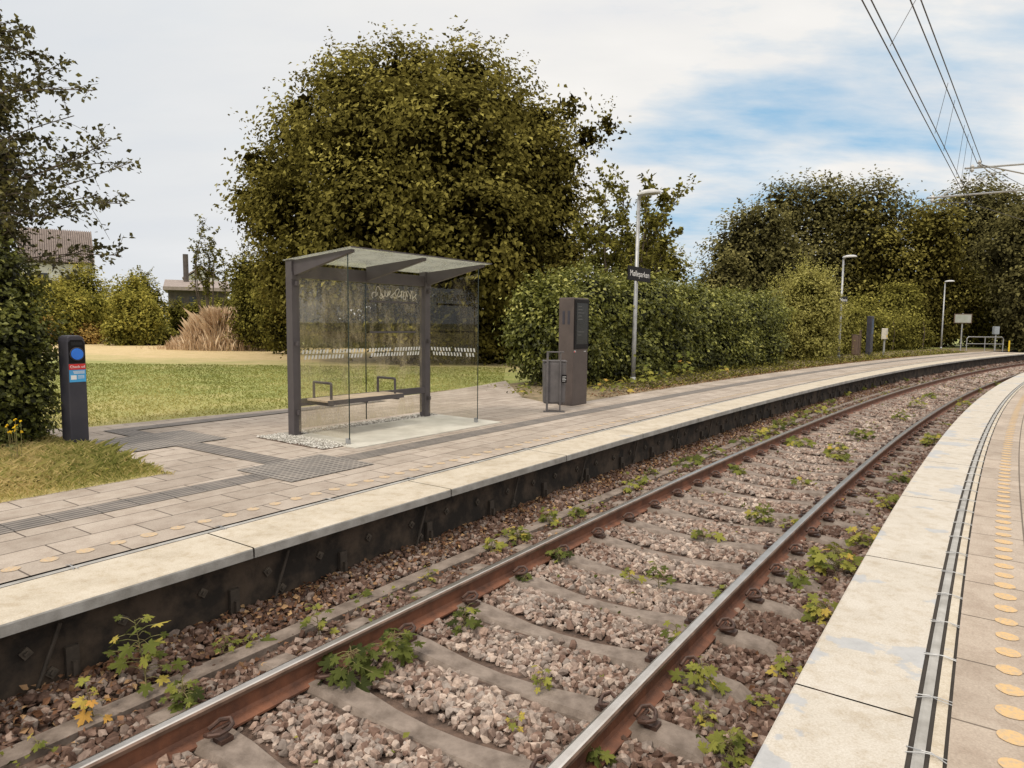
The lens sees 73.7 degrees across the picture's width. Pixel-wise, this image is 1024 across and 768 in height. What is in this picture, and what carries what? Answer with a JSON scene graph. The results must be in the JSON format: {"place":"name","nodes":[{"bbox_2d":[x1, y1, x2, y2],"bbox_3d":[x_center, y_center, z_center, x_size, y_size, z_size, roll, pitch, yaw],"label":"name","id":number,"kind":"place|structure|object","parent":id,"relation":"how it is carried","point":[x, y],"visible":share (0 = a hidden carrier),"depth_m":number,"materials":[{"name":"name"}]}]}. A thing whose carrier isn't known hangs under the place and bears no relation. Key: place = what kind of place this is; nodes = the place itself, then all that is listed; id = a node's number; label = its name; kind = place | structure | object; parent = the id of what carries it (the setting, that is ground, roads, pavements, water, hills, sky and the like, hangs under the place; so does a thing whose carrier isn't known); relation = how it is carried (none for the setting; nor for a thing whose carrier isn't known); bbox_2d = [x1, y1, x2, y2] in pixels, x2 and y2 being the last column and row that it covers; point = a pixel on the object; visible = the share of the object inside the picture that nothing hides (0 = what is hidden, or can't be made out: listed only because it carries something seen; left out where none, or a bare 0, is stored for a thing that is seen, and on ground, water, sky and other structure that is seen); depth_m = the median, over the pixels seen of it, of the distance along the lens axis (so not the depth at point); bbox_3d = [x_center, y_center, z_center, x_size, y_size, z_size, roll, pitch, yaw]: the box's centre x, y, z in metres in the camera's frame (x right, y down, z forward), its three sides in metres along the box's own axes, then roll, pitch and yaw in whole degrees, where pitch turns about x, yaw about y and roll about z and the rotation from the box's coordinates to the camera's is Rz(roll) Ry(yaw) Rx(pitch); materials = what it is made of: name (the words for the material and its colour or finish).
{"place":"outdoors","nodes":[
{"label":"outdoors","id":0,"kind":"place"},
{"bbox_2d":[17,227,94,282],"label":"corrugated roof house","id":1,"kind":"structure","parent":0,"point":[78,237],"depth_m":62.43,"materials":[{"name":"grey metal"}]},
{"bbox_2d":[163,254,229,307],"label":"timber house","id":2,"kind":"structure","parent":0,"point":[174,289],"depth_m":71.36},
{"bbox_2d":[36,363,505,427],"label":"lawn grass","id":3,"kind":"structure","parent":0,"point":[242,375],"depth_m":17.04,"materials":[{"name":"green plant"}]},
{"bbox_2d":[47,381,558,471],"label":"plaza paving","id":4,"kind":"structure","parent":0,"point":[242,434],"depth_m":10.68,"materials":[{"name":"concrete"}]},
{"bbox_2d":[58,335,88,442],"bbox_3d":[-5.145,0.109,8.026,0.242,1.360,0.200,4,6,33],"label":"ticket validator post","id":5,"kind":"object","parent":4,"relation":"on","point":[73,383],"visible":0.98,"depth_m":7.95,"materials":[{"name":"paint"}]},
{"bbox_2d":[95,430,224,451],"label":"blister paving","id":6,"kind":"structure","parent":4,"relation":"on","point":[158,440],"depth_m":8.80,"materials":[{"name":"concrete"}]},
{"bbox_2d":[177,442,287,463],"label":"guidance paving","id":7,"kind":"structure","parent":4,"relation":"on","point":[241,454],"depth_m":7.98,"materials":[{"name":"concrete"}]},
{"bbox_2d":[103,400,383,432],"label":"guidance paving","id":8,"kind":"structure","parent":4,"relation":"on","point":[197,421],"depth_m":10.70,"materials":[{"name":"concrete"}]},
{"bbox_2d":[257,413,437,449],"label":"shelter gravel","id":9,"kind":"structure","parent":4,"relation":"on","point":[294,439],"depth_m":9.12,"materials":[{"name":"grey gravel"}]},
{"bbox_2d":[296,414,501,448],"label":"shelter floor slab","id":10,"kind":"structure","parent":4,"relation":"on","point":[362,436],"depth_m":9.78,"materials":[{"name":"concrete"}]},
{"bbox_2d":[285,246,491,443],"bbox_3d":[-1.692,-0.570,9.852,1.392,2.464,2.720,4,6,37],"label":"waiting shelter","id":11,"kind":"object","parent":10,"relation":"on","point":[304,268],"visible":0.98,"depth_m":9.68,"materials":[{"name":"paint"}]},
{"bbox_2d":[0,372,967,767],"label":"trackbed","id":12,"kind":"structure","parent":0,"point":[430,720],"depth_m":3.98,"materials":[{"name":"soil"}]},
{"bbox_2d":[68,675,112,726],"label":"maple seedling","id":13,"kind":"object","parent":12,"relation":"on","point":[82,702],"visible":0.99,"depth_m":3.55,"materials":[{"name":"yellow plant"}]},
{"bbox_2d":[103,614,188,697],"bbox_3d":[-2.114,1.542,3.920,0.412,0.483,0.337,1,5,0],"label":"maple seedling","id":14,"kind":"object","parent":12,"relation":"on","point":[119,664],"visible":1,"depth_m":3.85,"materials":[{"name":"green plant"}]},
{"bbox_2d":[158,674,204,713],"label":"maple seedling","id":15,"kind":"object","parent":12,"relation":"on","point":[195,694],"visible":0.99,"depth_m":3.73,"materials":[{"name":"green plant"}]},
{"bbox_2d":[316,641,385,692],"bbox_3d":[-0.945,1.671,4.039,0.432,0.250,0.394,1,5,0],"label":"maple seedling","id":16,"kind":"object","parent":12,"relation":"on","point":[341,674],"visible":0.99,"depth_m":3.99,"materials":[{"name":"green plant"}]},
{"bbox_2d":[0,381,923,767],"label":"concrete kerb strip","id":17,"kind":"object","parent":12,"relation":"on","point":[64,733],"visible":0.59,"depth_m":4.43,"materials":[{"name":"grey concrete"}]},
{"bbox_2d":[0,368,1016,767],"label":"creeping weeds","id":18,"kind":"object","parent":12,"relation":"on","point":[406,734],"visible":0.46,"depth_m":7.84,"materials":[{"name":"green plant"}]},
{"bbox_2d":[0,360,1023,767],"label":"ballast","id":19,"kind":"structure","parent":12,"relation":"on","point":[458,696],"depth_m":4.68,"materials":[{"name":"gravel"}]},
{"bbox_2d":[299,603,339,634],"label":"maple seedling","id":20,"kind":"object","parent":19,"relation":"on","point":[306,621],"visible":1,"depth_m":4.60,"materials":[{"name":"green plant"}]},
{"bbox_2d":[360,628,425,674],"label":"maple seedling","id":21,"kind":"object","parent":19,"relation":"on","point":[403,649],"visible":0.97,"depth_m":4.22,"materials":[{"name":"green plant"}]},
{"bbox_2d":[445,603,483,635],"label":"maple seedling","id":22,"kind":"object","parent":19,"relation":"on","point":[473,623],"visible":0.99,"depth_m":4.72,"materials":[{"name":"green plant"}]},
{"bbox_2d":[0,383,949,766],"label":"leaf litter","id":23,"kind":"object","parent":19,"relation":"on","point":[226,615],"visible":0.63,"depth_m":5.13,"materials":[{"name":"brown plant"}]},
{"bbox_2d":[501,525,533,545],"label":"maple seedling","id":24,"kind":"object","parent":19,"relation":"on","point":[522,535],"visible":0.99,"depth_m":6.64,"materials":[{"name":"green plant"}]},
{"bbox_2d":[646,561,676,588],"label":"maple seedling","id":25,"kind":"object","parent":19,"relation":"on","point":[670,580],"visible":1,"depth_m":5.45,"materials":[{"name":"green plant"}]},
{"bbox_2d":[668,656,732,695],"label":"maple seedling","id":26,"kind":"object","parent":19,"relation":"on","point":[707,671],"visible":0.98,"depth_m":3.94,"materials":[{"name":"green plant"}]},
{"bbox_2d":[692,702,718,728],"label":"maple seedling","id":27,"kind":"object","parent":19,"relation":"on","point":[699,717],"visible":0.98,"depth_m":3.62,"materials":[{"name":"green plant"}]},
{"bbox_2d":[697,726,755,767],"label":"maple seedling","id":28,"kind":"object","parent":19,"relation":"on","point":[716,739],"visible":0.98,"depth_m":3.32,"materials":[{"name":"green plant"}]},
{"bbox_2d":[744,503,774,523],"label":"maple seedling","id":29,"kind":"object","parent":19,"relation":"on","point":[756,513],"visible":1,"depth_m":7.34,"materials":[{"name":"green plant"}]},
{"bbox_2d":[766,651,802,676],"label":"maple seedling","id":30,"kind":"object","parent":19,"relation":"on","point":[778,666],"visible":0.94,"depth_m":4.14,"materials":[{"name":"green plant"}]},
{"bbox_2d":[800,593,838,624],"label":"maple seedling","id":31,"kind":"object","parent":19,"relation":"on","point":[812,613],"visible":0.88,"depth_m":4.92,"materials":[{"name":"green plant"}]},
{"bbox_2d":[845,525,879,546],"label":"maple seedling","id":32,"kind":"object","parent":19,"relation":"on","point":[856,538],"visible":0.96,"depth_m":6.63,"materials":[{"name":"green plant"}]},
{"bbox_2d":[37,363,1023,767],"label":"railway track","id":33,"kind":"structure","parent":12,"relation":"on","point":[205,729],"depth_m":4.51,"materials":[{"name":"brown metal"}]},
{"bbox_2d":[531,665,552,693],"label":"maple seedling","id":34,"kind":"object","parent":33,"relation":"on","point":[546,680],"visible":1,"depth_m":3.97,"materials":[{"name":"green plant"}]},
{"bbox_2d":[545,547,574,562],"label":"maple seedling","id":35,"kind":"object","parent":33,"relation":"on","point":[563,554],"visible":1,"depth_m":6.09,"materials":[{"name":"green plant"}]},
{"bbox_2d":[586,745,616,767],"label":"maple seedling","id":36,"kind":"object","parent":33,"relation":"on","point":[607,757],"visible":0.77,"depth_m":3.27,"materials":[{"name":"green plant"}]},
{"bbox_2d":[538,507,561,525],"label":"maple seedling","id":37,"kind":"object","parent":12,"relation":"on","point":[542,518],"visible":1,"depth_m":7.21,"materials":[{"name":"green plant"}]},
{"bbox_2d":[785,566,811,591],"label":"maple seedling","id":38,"kind":"object","parent":12,"relation":"on","point":[803,579],"visible":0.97,"depth_m":5.60,"materials":[{"name":"green plant"}]},
{"bbox_2d":[804,542,863,580],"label":"maple seedling","id":39,"kind":"object","parent":12,"relation":"on","point":[816,558],"visible":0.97,"depth_m":5.83,"materials":[{"name":"green plant"}]},
{"bbox_2d":[0,327,1016,501],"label":"lawn","id":40,"kind":"structure","parent":0,"point":[98,354],"depth_m":20.49,"materials":[{"name":"green plant"}]},
{"bbox_2d":[0,229,72,448],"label":"ivy shrub","id":41,"kind":"object","parent":40,"relation":"on","point":[25,346],"visible":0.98,"depth_m":7.83,"materials":[{"name":"green plant"}]},
{"bbox_2d":[28,279,110,343],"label":"shrub","id":42,"kind":"object","parent":40,"relation":"on","point":[77,307],"visible":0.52,"depth_m":43.04,"materials":[{"name":"green plant"}]},
{"bbox_2d":[0,9,141,286],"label":"overhanging tree","id":43,"kind":"object","parent":40,"relation":"on","point":[10,161],"visible":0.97,"depth_m":8.27,"materials":[{"name":"green plant"}]},
{"bbox_2d":[47,258,113,325],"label":"shrub","id":44,"kind":"object","parent":40,"relation":"on","point":[79,279],"visible":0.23,"depth_m":49.12,"materials":[{"name":"green plant"}]},
{"bbox_2d":[0,433,174,502],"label":"tall grass","id":45,"kind":"structure","parent":40,"relation":"on","point":[47,458],"depth_m":6.87,"materials":[{"name":"green plant"}]},
{"bbox_2d":[65,321,109,343],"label":"bank plants","id":46,"kind":"object","parent":40,"relation":"on","point":[92,338],"visible":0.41,"depth_m":42.97,"materials":[{"name":"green plant"}]},
{"bbox_2d":[99,268,161,324],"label":"shrub","id":47,"kind":"object","parent":40,"relation":"on","point":[130,281],"visible":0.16,"depth_m":46.37,"materials":[{"name":"green plant"}]},
{"bbox_2d":[96,286,173,345],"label":"shrub","id":48,"kind":"object","parent":40,"relation":"on","point":[141,316],"visible":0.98,"depth_m":41.30,"materials":[{"name":"green plant"}]},
{"bbox_2d":[99,319,179,345],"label":"bank plants","id":49,"kind":"object","parent":40,"relation":"on","point":[162,339],"visible":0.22,"depth_m":42.09,"materials":[{"name":"green plant"}]},
{"bbox_2d":[125,265,176,334],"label":"shrub","id":50,"kind":"object","parent":40,"relation":"on","point":[151,289],"visible":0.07,"depth_m":51.68,"materials":[{"name":"green plant"}]},
{"bbox_2d":[162,296,219,336],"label":"shrub","id":51,"kind":"object","parent":40,"relation":"on","point":[179,315],"visible":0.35,"depth_m":53.74,"materials":[{"name":"green plant"}]},
{"bbox_2d":[186,214,230,310],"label":"birch tree","id":52,"kind":"object","parent":40,"relation":"on","point":[205,282],"visible":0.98,"depth_m":49.12,"materials":[{"name":"green plant"}]},
{"bbox_2d":[136,304,304,350],"bbox_3d":[-15.762,-3.092,36.853,9.217,2.435,5.054,1,5,0],"label":"dry grass clump","id":53,"kind":"object","parent":40,"relation":"on","point":[206,329],"visible":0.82,"depth_m":35.64,"materials":[{"name":"beige plant"}]},
{"bbox_2d":[218,241,278,351],"bbox_3d":[-12.988,-4.551,35.753,4.624,5.832,3.772,1,5,0],"label":"thicket","id":54,"kind":"object","parent":40,"relation":"on","point":[246,324],"visible":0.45,"depth_m":35.18,"materials":[{"name":"green plant"}]},
{"bbox_2d":[240,277,318,353],"bbox_3d":[-10.835,-3.229,32.560,3.507,3.826,3.413,5,6,39],"label":"thicket","id":55,"kind":"object","parent":40,"relation":"on","point":[277,336],"visible":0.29,"depth_m":32.16,"materials":[{"name":"green plant"}]},
{"bbox_2d":[335,306,434,348],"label":"background shrub","id":56,"kind":"object","parent":40,"relation":"on","point":[356,345],"visible":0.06,"depth_m":40.41,"materials":[{"name":"green plant"}]},
{"bbox_2d":[210,14,631,365],"bbox_3d":[-3.807,-8.003,29.477,17.432,14.424,18.678,1,5,0],"label":"hornbeam tree","id":57,"kind":"object","parent":40,"relation":"on","point":[403,154],"visible":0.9,"depth_m":24.83,"materials":[{"name":"green plant"}]},
{"bbox_2d":[567,159,700,288],"bbox_3d":[3.762,-3.796,21.699,4.193,6.956,3.221,1,5,0],"label":"young tree","id":58,"kind":"object","parent":40,"relation":"on","point":[658,242],"visible":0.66,"depth_m":21.17,"materials":[{"name":"green plant"}]},
{"bbox_2d":[611,226,701,283],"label":"broadleaf tree","id":59,"kind":"object","parent":40,"relation":"on","point":[679,261],"visible":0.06,"depth_m":41.15,"materials":[{"name":"green plant"}]},
{"bbox_2d":[689,249,762,295],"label":"broadleaf tree","id":60,"kind":"object","parent":40,"relation":"on","point":[733,274],"visible":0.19,"depth_m":48.75,"materials":[{"name":"green plant"}]},
{"bbox_2d":[689,194,815,299],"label":"broadleaf tree","id":61,"kind":"object","parent":40,"relation":"on","point":[769,252],"visible":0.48,"depth_m":52.91,"materials":[{"name":"green plant"}]},
{"bbox_2d":[748,164,926,304],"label":"broadleaf tree","id":62,"kind":"object","parent":40,"relation":"on","point":[817,212],"visible":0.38,"depth_m":56.68,"materials":[{"name":"green plant"}]},
{"bbox_2d":[835,288,895,326],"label":"shrub","id":63,"kind":"object","parent":40,"relation":"on","point":[866,303],"visible":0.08,"depth_m":45.73,"materials":[{"name":"green plant"}]},
{"bbox_2d":[821,180,982,347],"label":"broadleaf tree","id":64,"kind":"object","parent":40,"relation":"on","point":[928,252],"visible":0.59,"depth_m":54.15,"materials":[{"name":"green plant"}]},
{"bbox_2d":[876,280,929,336],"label":"shrub","id":65,"kind":"object","parent":40,"relation":"on","point":[906,298],"visible":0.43,"depth_m":50.83,"materials":[{"name":"green plant"}]},
{"bbox_2d":[921,269,994,347],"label":"shrub","id":66,"kind":"object","parent":40,"relation":"on","point":[971,302],"visible":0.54,"depth_m":54.46,"materials":[{"name":"green plant"}]},
{"bbox_2d":[929,169,1023,346],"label":"broadleaf tree","id":67,"kind":"object","parent":40,"relation":"on","point":[996,200],"visible":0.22,"depth_m":56.98,"materials":[{"name":"green plant"}]},
{"bbox_2d":[945,258,1010,346],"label":"shrub","id":68,"kind":"object","parent":40,"relation":"on","point":[982,330],"visible":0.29,"depth_m":56.61,"materials":[{"name":"green plant"}]},
{"bbox_2d":[961,193,1023,351],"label":"broadleaf tree","id":69,"kind":"object","parent":40,"relation":"on","point":[1010,271],"visible":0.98,"depth_m":50.71,"materials":[{"name":"green plant"}]},
{"bbox_2d":[0,351,1018,582],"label":"platform paving","id":70,"kind":"structure","parent":0,"point":[27,550],"depth_m":6.50,"materials":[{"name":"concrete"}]},
{"bbox_2d":[238,454,372,481],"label":"blister paving","id":71,"kind":"structure","parent":70,"relation":"on","point":[297,469],"depth_m":7.24,"materials":[{"name":"concrete"}]},
{"bbox_2d":[0,352,992,533],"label":"guidance paving","id":72,"kind":"structure","parent":70,"relation":"on","point":[18,525],"depth_m":6.72,"materials":[{"name":"concrete"}]},
{"bbox_2d":[1,353,1002,571],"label":"marking dots","id":73,"kind":"object","parent":70,"relation":"on","point":[47,559],"visible":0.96,"depth_m":5.90,"materials":[{"name":"paint"}]},
{"bbox_2d":[542,351,566,412],"bbox_3d":[0.755,-0.051,12.186,0.430,1.070,0.425,0,5,-1],"label":"litter bin","id":74,"kind":"object","parent":70,"relation":"on","point":[554,376],"visible":1,"depth_m":12.05,"materials":[{"name":"grey metal"}]},
{"bbox_2d":[558,297,588,405],"bbox_3d":[1.191,-0.628,13.195,0.355,2.050,0.546,4,6,37],"label":"information kiosk","id":75,"kind":"object","parent":70,"relation":"on","point":[573,327],"visible":0.99,"depth_m":13.00,"materials":[{"name":"grey metal"}]},
{"bbox_2d":[0,0,1023,318],"label":"sky","id":76,"kind":"structure","parent":0,"point":[729,94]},
{"bbox_2d":[166,323,1023,713],"bbox_3d":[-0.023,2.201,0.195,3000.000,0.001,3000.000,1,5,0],"label":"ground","id":77,"kind":"structure","parent":0,"point":[724,405],"depth_m":9.23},
{"bbox_2d":[0,355,1023,704],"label":"platform wall","id":78,"kind":"structure","parent":77,"relation":"on","point":[180,605],"depth_m":5.25,"materials":[{"name":"black concrete"}]},
{"bbox_2d":[18,374,896,690],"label":"platform wall brackets","id":79,"kind":"object","parent":78,"relation":"attached to","point":[72,660],"visible":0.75,"depth_m":5.35,"materials":[{"name":"metal"}]},
{"bbox_2d":[0,353,1023,637],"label":"platform edge","id":80,"kind":"object","parent":78,"relation":"on","point":[34,603],"visible":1,"depth_m":5.17,"materials":[{"name":"concrete"}]},
{"bbox_2d":[0,353,1010,587],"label":"edge joint","id":81,"kind":"object","parent":80,"relation":"on","point":[79,565],"visible":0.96,"depth_m":5.62,"materials":[{"name":"grey concrete"}]},
{"bbox_2d":[430,348,1004,401],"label":"verge","id":82,"kind":"structure","parent":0,"point":[535,395],"depth_m":18.01,"materials":[{"name":"green plant"}]},
{"bbox_2d":[492,260,615,386],"bbox_3d":[1.068,-1.466,17.092,3.172,3.241,2.377,1,5,0],"label":"ivy mound","id":83,"kind":"object","parent":82,"relation":"on","point":[533,336],"visible":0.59,"depth_m":16.88,"materials":[{"name":"green plant"}]},
{"bbox_2d":[627,189,660,383],"bbox_3d":[3.446,-2.487,17.681,0.675,5.010,1.240,4,6,37],"label":"street lamp","id":84,"kind":"object","parent":82,"relation":"on","point":[636,273],"visible":0.99,"depth_m":17.76,"materials":[{"name":"metal"}]},
{"bbox_2d":[525,253,798,384],"bbox_3d":[6.113,-2.156,23.520,3.823,3.629,16.908,5,7,39],"label":"ivy hedge","id":85,"kind":"object","parent":82,"relation":"on","point":[703,326],"visible":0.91,"depth_m":21.04,"materials":[{"name":"green plant"}]},
{"bbox_2d":[486,348,966,393],"bbox_3d":[13.896,-1.124,30.866,4.415,0.350,42.349,5,7,43],"label":"verge ground cover","id":86,"kind":"object","parent":82,"relation":"on","point":[842,360],"visible":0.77,"depth_m":24.08,"materials":[{"name":"green plant"}]},
{"bbox_2d":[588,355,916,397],"bbox_3d":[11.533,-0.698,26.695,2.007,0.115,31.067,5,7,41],"label":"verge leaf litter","id":87,"kind":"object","parent":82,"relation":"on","point":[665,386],"visible":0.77,"depth_m":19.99,"materials":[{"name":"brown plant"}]},
{"bbox_2d":[764,251,859,360],"bbox_3d":[13.314,-3.622,31.747,5.447,5.226,3.874,1,5,0],"label":"feathery shrub","id":88,"kind":"object","parent":82,"relation":"on","point":[813,301],"visible":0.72,"depth_m":31.14,"materials":[{"name":"green plant"}]},
{"bbox_2d":[837,255,856,357],"bbox_3d":[16.187,-3.710,33.008,0.675,5.010,1.240,5,7,43],"label":"street lamp","id":89,"kind":"object","parent":82,"relation":"on","point":[844,299],"visible":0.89,"depth_m":33.05,"materials":[{"name":"metal"}]},
{"bbox_2d":[769,296,940,359],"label":"mixed hedge","id":90,"kind":"object","parent":82,"relation":"on","point":[899,338],"visible":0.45,"depth_m":44.12,"materials":[{"name":"green plant"}]},
{"bbox_2d":[865,316,873,355],"bbox_3d":[19.334,-2.585,36.896,0.246,2.150,0.440,5,7,43],"label":"information totem","id":91,"kind":"object","parent":82,"relation":"on","point":[869,334],"visible":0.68,"depth_m":36.75,"materials":[{"name":"paint"}]},
{"bbox_2d":[750,373,1023,767],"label":"platform edge","id":92,"kind":"object","parent":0,"point":[870,647],"visible":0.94,"depth_m":3.40,"materials":[{"name":"concrete"}]},
{"bbox_2d":[899,382,1023,767],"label":"cables","id":93,"kind":"object","parent":92,"relation":"on","point":[915,723],"visible":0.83,"depth_m":3.39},
{"bbox_2d":[910,383,1023,767],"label":"edge joint","id":94,"kind":"object","parent":92,"relation":"on","point":[917,759],"visible":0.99,"depth_m":3.39,"materials":[{"name":"grey concrete"}]},
{"bbox_2d":[926,160,1023,202],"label":"cantilever bracket","id":95,"kind":"object","parent":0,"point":[971,168],"visible":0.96,"depth_m":24.33,"materials":[{"name":"metal"}]},
{"bbox_2d":[861,0,968,202],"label":"contact wire","id":96,"kind":"object","parent":95,"relation":"hanging from","point":[907,87],"visible":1,"depth_m":12.21,"materials":[{"name":"metal"}]},
{"bbox_2d":[871,0,972,203],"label":"contact wire","id":97,"kind":"object","parent":95,"relation":"hanging from","point":[913,84],"visible":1,"depth_m":11.88,"materials":[{"name":"metal"}]},
{"bbox_2d":[947,386,1023,767],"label":"platform paving","id":98,"kind":"structure","parent":0,"point":[978,720],"depth_m":3.67,"materials":[{"name":"beige concrete"}]},
{"bbox_2d":[905,389,1019,763],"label":"joint wire ties","id":99,"kind":"object","parent":98,"relation":"on","point":[938,757],"visible":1,"depth_m":3.92,"materials":[{"name":"metal"}]},
{"bbox_2d":[929,384,1023,767],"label":"edge joint","id":100,"kind":"object","parent":98,"relation":"on","point":[938,737],"visible":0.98,"depth_m":3.38,"materials":[{"name":"concrete"}]},
{"bbox_2d":[994,395,1023,767],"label":"marking dots","id":101,"kind":"object","parent":98,"relation":"on","point":[1012,736],"visible":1,"depth_m":3.44,"materials":[{"name":"yellow paint"}]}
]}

